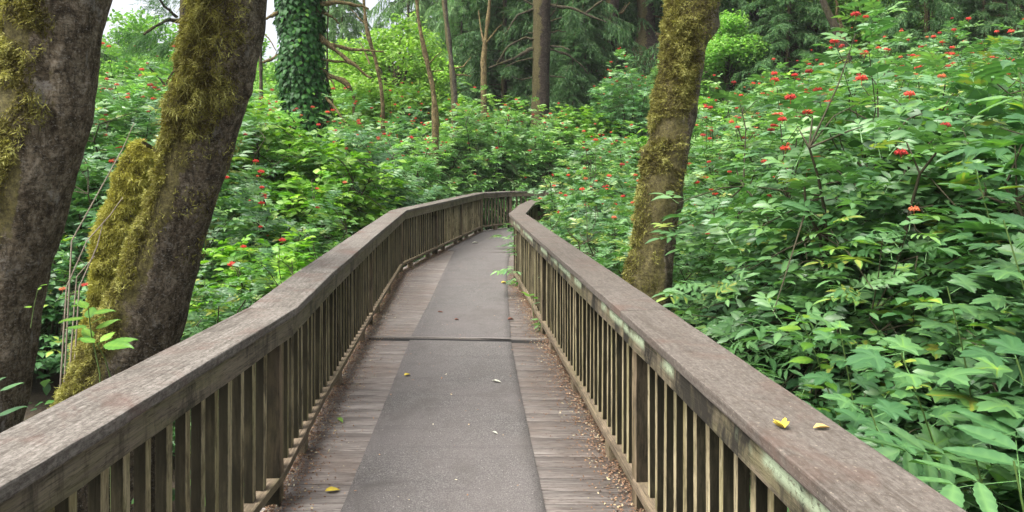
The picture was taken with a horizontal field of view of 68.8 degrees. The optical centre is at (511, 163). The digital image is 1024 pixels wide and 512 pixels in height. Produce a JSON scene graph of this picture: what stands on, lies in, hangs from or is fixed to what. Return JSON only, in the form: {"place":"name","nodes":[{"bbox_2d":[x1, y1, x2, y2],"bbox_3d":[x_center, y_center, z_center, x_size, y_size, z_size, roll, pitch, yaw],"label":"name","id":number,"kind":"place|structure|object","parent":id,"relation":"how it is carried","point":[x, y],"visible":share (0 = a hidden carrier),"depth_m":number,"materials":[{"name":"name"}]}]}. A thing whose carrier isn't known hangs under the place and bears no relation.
{"place":"outdoors","nodes":[
{"label":"outdoors","id":0,"kind":"place"},
{"bbox_2d":[102,0,455,69],"label":"sky","id":1,"kind":"structure","parent":0,"point":[117,5],"materials":[{"name":"white"}]},
{"bbox_2d":[24,16,853,511],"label":"ground","id":2,"kind":"structure","parent":0,"point":[36,396],"depth_m":8.00,"materials":[{"name":"brown soil"}]},
{"bbox_2d":[0,0,112,432],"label":"alder tree","id":3,"kind":"object","parent":2,"relation":"on","point":[50,52],"visible":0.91,"depth_m":4.05,"materials":[{"name":"brown plant"}]},
{"bbox_2d":[34,235,88,380],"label":"bramble shrub","id":4,"kind":"object","parent":2,"relation":"on","point":[53,338],"visible":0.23,"depth_m":8.09,"materials":[{"name":"green plant"}]},
{"bbox_2d":[59,300,119,382],"bbox_3d":[-2.067,1.590,3.623,0.272,1.859,0.297,0,0,0],"label":"sapling","id":5,"kind":"object","parent":2,"relation":"on","point":[89,313],"visible":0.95,"depth_m":3.69,"materials":[{"name":"green plant"}]},
{"bbox_2d":[67,138,155,369],"bbox_3d":[-3.346,1.247,6.174,0.866,2.939,0.575,0,0,0],"label":"mossy stump","id":6,"kind":"object","parent":2,"relation":"on","point":[129,179],"visible":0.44,"depth_m":6.05,"materials":[{"name":"green plant"}]},
{"bbox_2d":[65,68,166,257],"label":"elderberry shrub","id":7,"kind":"object","parent":2,"relation":"on","point":[119,118],"visible":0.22,"depth_m":11.18,"materials":[{"name":"green plant"}]},
{"bbox_2d":[85,45,157,235],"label":"elderberry shrub","id":8,"kind":"object","parent":2,"relation":"on","point":[103,87],"visible":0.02,"depth_m":12.97,"materials":[{"name":"green plant"}]},
{"bbox_2d":[94,42,167,144],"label":"elderberry shrub","id":9,"kind":"object","parent":2,"relation":"on","point":[126,84],"visible":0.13,"depth_m":13.90,"materials":[{"name":"green plant"}]},
{"bbox_2d":[98,54,168,97],"bbox_3d":[-11.823,-1.029,23.983,4.253,5.233,4.382,0,0,-32],"label":"leafy tree","id":10,"kind":"object","parent":2,"relation":"on","point":[113,69],"visible":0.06,"depth_m":23.64,"materials":[{"name":"green plant"}]},
{"bbox_2d":[40,99,228,335],"bbox_3d":[-5.010,0.748,9.646,3.157,3.405,2.743,0,0,7],"label":"elderberry shrub","id":11,"kind":"object","parent":2,"relation":"on","point":[81,209],"visible":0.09,"depth_m":9.34,"materials":[{"name":"green plant"}]},
{"bbox_2d":[101,6,173,75],"bbox_3d":[-17.321,-2.973,32.988,6.714,8.018,6.516,0,0,-16],"label":"leafy tree","id":12,"kind":"object","parent":2,"relation":"on","point":[139,29],"visible":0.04,"depth_m":32.97,"materials":[{"name":"green plant"}]},
{"bbox_2d":[104,0,186,84],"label":"leafy tree","id":13,"kind":"object","parent":2,"relation":"on","point":[160,47],"visible":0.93,"depth_m":12.78,"materials":[{"name":"green plant"}]},
{"bbox_2d":[47,0,266,511],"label":"alder tree","id":14,"kind":"object","parent":2,"relation":"on","point":[207,95],"visible":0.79,"depth_m":4.82,"materials":[{"name":"brown plant"}]},
{"bbox_2d":[84,45,251,205],"bbox_3d":[-5.864,-0.108,12.636,3.201,4.009,3.684,0,0,-19],"label":"elderberry shrub","id":15,"kind":"object","parent":2,"relation":"on","point":[125,63],"visible":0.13,"depth_m":12.56,"materials":[{"name":"green plant"}]},
{"bbox_2d":[54,119,301,329],"bbox_3d":[-3.893,1.001,9.636,2.743,3.406,3.157,0,0,1],"label":"elderberry shrub","id":16,"kind":"object","parent":2,"relation":"on","point":[260,213],"visible":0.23,"depth_m":9.13,"materials":[{"name":"green plant"}]},
{"bbox_2d":[89,89,318,288],"bbox_3d":[-4.554,0.286,11.345,3.557,3.905,3.673,0,0,-19],"label":"elderberry shrub","id":17,"kind":"object","parent":2,"relation":"on","point":[234,186],"visible":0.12,"depth_m":11.20,"materials":[{"name":"green plant"}]},
{"bbox_2d":[172,238,294,455],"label":"elderberry shrub","id":18,"kind":"object","parent":2,"relation":"on","point":[192,323],"visible":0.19,"depth_m":6.77,"materials":[{"name":"green plant"}]},
{"bbox_2d":[183,224,324,335],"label":"bramble shrub","id":19,"kind":"object","parent":2,"relation":"on","point":[225,257],"visible":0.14,"depth_m":8.23,"materials":[{"name":"green plant"}]},
{"bbox_2d":[212,102,338,239],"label":"bramble shrub","id":20,"kind":"object","parent":2,"relation":"on","point":[288,133],"visible":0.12,"depth_m":12.62,"materials":[{"name":"green plant"}]},
{"bbox_2d":[230,88,321,196],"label":"elderberry shrub","id":21,"kind":"object","parent":2,"relation":"on","point":[284,116],"visible":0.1,"depth_m":13.98,"materials":[{"name":"green plant"}]},
{"bbox_2d":[204,181,357,313],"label":"elderberry shrub","id":22,"kind":"object","parent":2,"relation":"on","point":[322,242],"visible":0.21,"depth_m":9.97,"materials":[{"name":"green plant"}]},
{"bbox_2d":[210,167,358,260],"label":"bramble shrub","id":23,"kind":"object","parent":2,"relation":"on","point":[283,201],"visible":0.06,"depth_m":11.06,"materials":[{"name":"green plant"}]},
{"bbox_2d":[229,132,410,266],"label":"bramble shrub","id":24,"kind":"object","parent":2,"relation":"on","point":[342,165],"visible":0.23,"depth_m":12.41,"materials":[{"name":"green plant"}]},
{"bbox_2d":[262,0,383,167],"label":"ivy covered tree","id":25,"kind":"object","parent":2,"relation":"on","point":[302,73],"visible":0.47,"depth_m":15.63,"materials":[{"name":"green plant"}]},
{"bbox_2d":[322,0,379,120],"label":"conifer tree","id":26,"kind":"object","parent":2,"relation":"on","point":[355,29],"visible":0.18,"depth_m":32.87,"materials":[{"name":"green plant"}]},
{"bbox_2d":[322,37,409,125],"bbox_3d":[-5.403,-1.872,26.934,3.971,5.320,4.024,0,0,15],"label":"lime green tree","id":27,"kind":"object","parent":2,"relation":"on","point":[339,73],"visible":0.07,"depth_m":26.41,"materials":[{"name":"green plant"}]},
{"bbox_2d":[350,0,385,150],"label":"thin tree","id":28,"kind":"object","parent":2,"relation":"on","point":[367,31],"visible":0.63,"depth_m":17.96,"materials":[{"name":"brown plant"}]},
{"bbox_2d":[306,87,437,261],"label":"elderberry shrub","id":29,"kind":"object","parent":2,"relation":"on","point":[366,148],"visible":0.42,"depth_m":14.46,"materials":[{"name":"green plant"}]},
{"bbox_2d":[318,86,445,248],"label":"elderberry shrub","id":30,"kind":"object","parent":2,"relation":"on","point":[389,144],"visible":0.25,"depth_m":15.84,"materials":[{"name":"green plant"}]},
{"bbox_2d":[349,90,426,171],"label":"elderberry shrub","id":31,"kind":"object","parent":2,"relation":"on","point":[399,125],"visible":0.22,"depth_m":20.94,"materials":[{"name":"green plant"}]},
{"bbox_2d":[325,11,455,136],"bbox_3d":[-3.788,-1.889,24.039,4.566,6.117,4.628,0,0,-14],"label":"lime green tree","id":32,"kind":"object","parent":2,"relation":"on","point":[363,84],"visible":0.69,"depth_m":23.67,"materials":[{"name":"green plant"}]},
{"bbox_2d":[344,0,449,124],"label":"conifer tree","id":33,"kind":"object","parent":2,"relation":"on","point":[399,9],"visible":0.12,"depth_m":33.78,"materials":[{"name":"green plant"}]},
{"bbox_2d":[347,117,463,257],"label":"elderberry shrub","id":34,"kind":"object","parent":2,"relation":"on","point":[426,163],"visible":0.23,"depth_m":17.57,"materials":[{"name":"green plant"}]},
{"bbox_2d":[385,82,439,154],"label":"elderberry shrub","id":35,"kind":"object","parent":2,"relation":"on","point":[411,108],"visible":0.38,"depth_m":21.83,"materials":[{"name":"green plant"}]},
{"bbox_2d":[415,0,442,200],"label":"thin tree","id":36,"kind":"object","parent":2,"relation":"on","point":[435,119],"visible":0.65,"depth_m":18.95,"materials":[{"name":"brown plant"}]},
{"bbox_2d":[389,117,483,258],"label":"elderberry shrub","id":37,"kind":"object","parent":2,"relation":"on","point":[454,182],"visible":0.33,"depth_m":19.33,"materials":[{"name":"green plant"}]},
{"bbox_2d":[400,103,501,227],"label":"elderberry shrub","id":38,"kind":"object","parent":2,"relation":"on","point":[417,131],"visible":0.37,"depth_m":19.97,"materials":[{"name":"green plant"}]},
{"bbox_2d":[442,0,470,164],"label":"thin tree","id":39,"kind":"object","parent":2,"relation":"on","point":[453,83],"visible":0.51,"depth_m":20.93,"materials":[{"name":"brown plant"}]},
{"bbox_2d":[414,0,512,129],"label":"conifer tree","id":40,"kind":"object","parent":2,"relation":"on","point":[450,3],"visible":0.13,"depth_m":28.70,"materials":[{"name":"green plant"}]},
{"bbox_2d":[423,0,525,117],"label":"conifer tree","id":41,"kind":"object","parent":2,"relation":"on","point":[433,10],"visible":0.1,"depth_m":29.21,"materials":[{"name":"green plant"}]},
{"bbox_2d":[440,122,530,228],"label":"elderberry shrub","id":42,"kind":"object","parent":2,"relation":"on","point":[487,179],"visible":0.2,"depth_m":20.26,"materials":[{"name":"green plant"}]},
{"bbox_2d":[429,82,544,237],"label":"elderberry shrub","id":43,"kind":"object","parent":2,"relation":"on","point":[507,130],"visible":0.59,"depth_m":20.15,"materials":[{"name":"green plant"}]},
{"bbox_2d":[478,0,501,149],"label":"thin tree","id":44,"kind":"object","parent":2,"relation":"on","point":[485,41],"visible":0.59,"depth_m":21.94,"materials":[{"name":"brown plant"}]},
{"bbox_2d":[438,0,574,133],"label":"conifer tree","id":45,"kind":"object","parent":2,"relation":"on","point":[515,7],"visible":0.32,"depth_m":27.28,"materials":[{"name":"green plant"}]},
{"bbox_2d":[472,95,582,227],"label":"elderberry shrub","id":46,"kind":"object","parent":2,"relation":"on","point":[550,134],"visible":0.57,"depth_m":20.56,"materials":[{"name":"green plant"}]},
{"bbox_2d":[489,0,605,183],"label":"spruce tree","id":47,"kind":"object","parent":2,"relation":"on","point":[540,48],"visible":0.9,"depth_m":22.78,"materials":[{"name":"brown plant"}]},
{"bbox_2d":[505,122,613,221],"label":"elderberry shrub","id":48,"kind":"object","parent":2,"relation":"on","point":[579,141],"visible":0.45,"depth_m":20.43,"materials":[{"name":"green plant"}]},
{"bbox_2d":[491,130,639,246],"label":"elderberry shrub","id":49,"kind":"object","parent":2,"relation":"on","point":[569,163],"visible":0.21,"depth_m":14.01,"materials":[{"name":"green plant"}]},
{"bbox_2d":[503,179,638,285],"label":"elderberry shrub","id":50,"kind":"object","parent":2,"relation":"on","point":[569,221],"visible":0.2,"depth_m":10.04,"materials":[{"name":"green plant"}]},
{"bbox_2d":[487,0,655,101],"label":"conifer tree","id":51,"kind":"object","parent":2,"relation":"on","point":[628,20],"visible":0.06,"depth_m":28.21,"materials":[{"name":"green plant"}]},
{"bbox_2d":[549,33,595,141],"bbox_3d":[2.054,-2.015,24.999,2.428,4.748,2.565,0,0,-2],"label":"conifer tree","id":52,"kind":"object","parent":2,"relation":"on","point":[575,54],"visible":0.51,"depth_m":24.83,"materials":[{"name":"green plant"}]},
{"bbox_2d":[494,0,657,137],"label":"conifer tree","id":53,"kind":"object","parent":2,"relation":"on","point":[618,28],"visible":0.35,"depth_m":26.00,"materials":[{"name":"green plant"}]},
{"bbox_2d":[533,104,636,189],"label":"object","id":54,"kind":"object","parent":2,"relation":"on","point":[590,120],"visible":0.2,"depth_m":21.87,"materials":[{"name":"green plant"}]},
{"bbox_2d":[549,0,624,132],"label":"conifer tree","id":55,"kind":"object","parent":2,"relation":"on","point":[587,6],"visible":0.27,"depth_m":25.77,"materials":[{"name":"green plant"}]},
{"bbox_2d":[542,138,637,242],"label":"elderberry shrub","id":56,"kind":"object","parent":2,"relation":"on","point":[591,146],"visible":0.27,"depth_m":12.44,"materials":[{"name":"green plant"}]},
{"bbox_2d":[544,177,639,248],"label":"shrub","id":57,"kind":"object","parent":2,"relation":"on","point":[597,207],"visible":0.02,"depth_m":11.12,"materials":[{"name":"green plant"}]},
{"bbox_2d":[573,120,643,188],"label":"elderberry shrub","id":58,"kind":"object","parent":2,"relation":"on","point":[631,142],"visible":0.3,"depth_m":20.12,"materials":[{"name":"green plant"}]},
{"bbox_2d":[578,47,653,159],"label":"elderberry shrub","id":59,"kind":"object","parent":2,"relation":"on","point":[610,116],"visible":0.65,"depth_m":22.55,"materials":[{"name":"green plant"}]},
{"bbox_2d":[556,187,708,279],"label":"elderberry shrub","id":60,"kind":"object","parent":2,"relation":"on","point":[600,239],"visible":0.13,"depth_m":8.55,"materials":[{"name":"green plant"}]},
{"bbox_2d":[530,216,753,354],"bbox_3d":[1.185,1.466,7.592,2.402,2.213,2.620,0,0,1],"label":"elderberry shrub","id":61,"kind":"object","parent":2,"relation":"on","point":[609,263],"visible":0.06,"depth_m":7.47,"materials":[{"name":"green plant"}]},
{"bbox_2d":[627,0,663,76],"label":"spruce tree","id":62,"kind":"object","parent":2,"relation":"on","point":[644,38],"visible":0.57,"depth_m":27.68,"materials":[{"name":"green plant"}]},
{"bbox_2d":[621,0,720,311],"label":"alder tree","id":63,"kind":"object","parent":2,"relation":"on","point":[689,29],"visible":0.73,"depth_m":6.43,"materials":[{"name":"brown plant"}]},
{"bbox_2d":[604,133,741,318],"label":"elderberry shrub","id":64,"kind":"object","parent":2,"relation":"on","point":[696,143],"visible":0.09,"depth_m":9.75,"materials":[{"name":"green plant"}]},
{"bbox_2d":[625,94,772,228],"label":"elderberry shrub","id":65,"kind":"object","parent":2,"relation":"on","point":[705,129],"visible":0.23,"depth_m":10.76,"materials":[{"name":"green plant"}]},
{"bbox_2d":[617,160,805,374],"bbox_3d":[2.408,1.179,8.999,3.135,2.642,2.874,0,0,-14],"label":"elderberry shrub","id":66,"kind":"object","parent":2,"relation":"on","point":[699,166],"visible":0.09,"depth_m":8.62,"materials":[{"name":"green plant"}]},
{"bbox_2d":[704,0,766,106],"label":"conifer tree","id":67,"kind":"object","parent":2,"relation":"on","point":[729,5],"visible":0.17,"depth_m":23.37,"materials":[{"name":"green plant"}]},
{"bbox_2d":[700,9,774,103],"bbox_3d":[6.631,-2.900,23.004,3.180,3.798,3.086,0,0,-12],"label":"leafy tree","id":68,"kind":"object","parent":2,"relation":"on","point":[722,51],"visible":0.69,"depth_m":22.26,"materials":[{"name":"green plant"}]},
{"bbox_2d":[700,71,777,141],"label":"elderberry shrub","id":69,"kind":"object","parent":2,"relation":"on","point":[724,103],"visible":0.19,"depth_m":20.31,"materials":[{"name":"green plant"}]},
{"bbox_2d":[669,124,846,407],"bbox_3d":[2.535,1.031,7.240,2.574,2.837,2.658,0,0,33],"label":"elderberry shrub","id":70,"kind":"object","parent":2,"relation":"on","point":[718,311],"visible":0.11,"depth_m":7.04,"materials":[{"name":"green plant"}]},
{"bbox_2d":[696,58,853,191],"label":"elderberry shrub","id":71,"kind":"object","parent":2,"relation":"on","point":[756,103],"visible":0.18,"depth_m":12.63,"materials":[{"name":"green plant"}]},
{"bbox_2d":[681,80,869,221],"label":"elderberry shrub","id":72,"kind":"object","parent":2,"relation":"on","point":[751,143],"visible":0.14,"depth_m":9.98,"materials":[{"name":"green plant"}]},
{"bbox_2d":[729,0,838,98],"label":"conifer tree","id":73,"kind":"object","parent":2,"relation":"on","point":[783,43],"visible":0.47,"depth_m":21.70,"materials":[{"name":"green plant"}]},
{"bbox_2d":[774,304,854,426],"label":"leafy plant","id":74,"kind":"object","parent":2,"relation":"on","point":[803,359],"visible":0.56,"depth_m":4.30,"materials":[{"name":"green plant"}]},
{"bbox_2d":[645,11,1023,434],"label":"elderberry shrub","id":75,"kind":"object","parent":2,"relation":"on","point":[728,329],"visible":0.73,"depth_m":5.34,"materials":[{"name":"green plant"}]},
{"bbox_2d":[801,314,887,413],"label":"leafy plant","id":76,"kind":"object","parent":2,"relation":"on","point":[864,380],"visible":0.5,"depth_m":3.94,"materials":[{"name":"green plant"}]},
{"bbox_2d":[750,44,950,166],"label":"elderberry shrub","id":77,"kind":"object","parent":2,"relation":"on","point":[829,61],"visible":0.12,"depth_m":10.32,"materials":[{"name":"green plant"}]},
{"bbox_2d":[687,40,1023,407],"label":"bramble shrub","id":78,"kind":"object","parent":2,"relation":"on","point":[994,114],"visible":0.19,"depth_m":5.67,"materials":[{"name":"green plant"}]},
{"bbox_2d":[722,0,1014,331],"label":"elderberry shrub","id":79,"kind":"object","parent":2,"relation":"on","point":[867,86],"visible":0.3,"depth_m":7.39,"materials":[{"name":"green plant"}]},
{"bbox_2d":[820,393,927,475],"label":"leafy plant","id":80,"kind":"object","parent":2,"relation":"on","point":[894,410],"visible":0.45,"depth_m":2.93,"materials":[{"name":"green plant"}]},
{"bbox_2d":[820,0,947,59],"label":"leafy tree","id":81,"kind":"object","parent":2,"relation":"on","point":[861,32],"visible":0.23,"depth_m":21.57,"materials":[{"name":"green plant"}]},
{"bbox_2d":[787,406,1023,511],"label":"broadleaf shrub","id":82,"kind":"object","parent":2,"relation":"on","point":[1005,495],"visible":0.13,"depth_m":3.35,"materials":[{"name":"green plant"}]},
{"bbox_2d":[809,216,1023,462],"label":"bramble shrub","id":83,"kind":"object","parent":2,"relation":"on","point":[888,317],"visible":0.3,"depth_m":4.54,"materials":[{"name":"green plant"}]},
{"bbox_2d":[844,334,992,511],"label":"leafy plant","id":84,"kind":"object","parent":2,"relation":"on","point":[869,358],"visible":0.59,"depth_m":3.27,"materials":[{"name":"green plant"}]},
{"bbox_2d":[862,0,982,85],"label":"conifer tree","id":85,"kind":"object","parent":2,"relation":"on","point":[905,20],"visible":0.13,"depth_m":19.59,"materials":[{"name":"green plant"}]},
{"bbox_2d":[838,18,1023,165],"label":"elderberry shrub","id":86,"kind":"object","parent":2,"relation":"on","point":[988,41],"visible":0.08,"depth_m":8.46,"materials":[{"name":"green plant"}]},
{"bbox_2d":[854,404,1023,511],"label":"leafy plant","id":87,"kind":"object","parent":2,"relation":"on","point":[995,471],"visible":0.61,"depth_m":2.63,"materials":[{"name":"green plant"}]},
{"bbox_2d":[880,91,1023,385],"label":"broadleaf shrub","id":88,"kind":"object","parent":2,"relation":"on","point":[1015,169],"visible":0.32,"depth_m":4.76,"materials":[{"name":"green plant"}]},
{"bbox_2d":[896,28,1023,125],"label":"elderberry shrub","id":89,"kind":"object","parent":2,"relation":"on","point":[962,35],"visible":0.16,"depth_m":9.81,"materials":[{"name":"green plant"}]},
{"bbox_2d":[907,273,1021,509],"bbox_3d":[2.261,1.536,3.636,0.794,1.982,0.530,0,0,-32],"label":"leafy plant","id":90,"kind":"object","parent":2,"relation":"on","point":[970,285],"visible":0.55,"depth_m":3.59,"materials":[{"name":"green plant"}]},
{"bbox_2d":[908,410,1023,511],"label":"leafy plant","id":91,"kind":"object","parent":2,"relation":"on","point":[982,494],"visible":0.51,"depth_m":2.51,"materials":[{"name":"green plant"}]},
{"bbox_2d":[913,232,1023,511],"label":"broadleaf shrub","id":92,"kind":"object","parent":2,"relation":"on","point":[1006,288],"visible":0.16,"depth_m":3.57,"materials":[{"name":"green plant"}]},
{"bbox_2d":[918,17,1023,96],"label":"elderberry shrub","id":93,"kind":"object","parent":2,"relation":"on","point":[955,56],"visible":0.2,"depth_m":11.51,"materials":[{"name":"green plant"}]},
{"bbox_2d":[934,56,1023,391],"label":"leafy plant","id":94,"kind":"object","parent":2,"relation":"on","point":[998,68],"visible":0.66,"depth_m":3.43,"materials":[{"name":"green plant"}]},
{"bbox_2d":[938,163,1020,313],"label":"leafy plant","id":95,"kind":"object","parent":2,"relation":"on","point":[1000,195],"visible":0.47,"depth_m":4.43,"materials":[{"name":"green plant"}]},
{"bbox_2d":[937,0,1023,72],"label":"conifer tree","id":96,"kind":"object","parent":2,"relation":"on","point":[988,7],"visible":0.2,"depth_m":18.70,"materials":[{"name":"green plant"}]},
{"bbox_2d":[956,213,1023,426],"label":"leafy plant","id":97,"kind":"object","parent":2,"relation":"on","point":[997,301],"visible":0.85,"depth_m":3.34,"materials":[{"name":"green plant"}]},
{"bbox_2d":[959,334,1023,503],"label":"leafy plant","id":98,"kind":"object","parent":2,"relation":"on","point":[993,362],"visible":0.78,"depth_m":2.86,"materials":[{"name":"green plant"}]},
{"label":"deck beams","id":99,"kind":"structure","parent":0,"visible":0},
{"bbox_2d":[260,227,635,511],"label":"walkway deck","id":100,"kind":"structure","parent":99,"relation":"on","point":[560,484],"depth_m":4.70,"materials":[{"name":"brown wood"}]},
{"bbox_2d":[0,190,579,511],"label":"railing","id":101,"kind":"object","parent":100,"relation":"on","point":[297,337],"visible":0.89,"depth_m":3.04,"materials":[{"name":"brown wood"}]},
{"bbox_2d":[262,231,480,511],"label":"leaf litter","id":102,"kind":"object","parent":100,"relation":"on","point":[372,328],"visible":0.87,"depth_m":5.17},
{"bbox_2d":[340,340,545,511],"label":"asphalt path","id":103,"kind":"structure","parent":100,"relation":"on","point":[428,444],"depth_m":4.35,"materials":[{"name":"grey asphalt"}]},
{"bbox_2d":[412,251,510,338],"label":"asphalt path","id":104,"kind":"structure","parent":100,"relation":"on","point":[458,293],"depth_m":8.75,"materials":[{"name":"grey asphalt"}]},
{"bbox_2d":[445,227,513,252],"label":"asphalt path","id":105,"kind":"structure","parent":100,"relation":"on","point":[485,241],"depth_m":15.13,"materials":[{"name":"grey asphalt"}]},
{"bbox_2d":[507,255,645,511],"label":"leaf litter","id":106,"kind":"object","parent":100,"relation":"on","point":[602,439],"visible":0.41,"depth_m":4.79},
{"bbox_2d":[509,196,966,511],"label":"railing","id":107,"kind":"object","parent":100,"relation":"on","point":[684,413],"visible":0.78,"depth_m":2.82,"materials":[{"name":"brown wood"}]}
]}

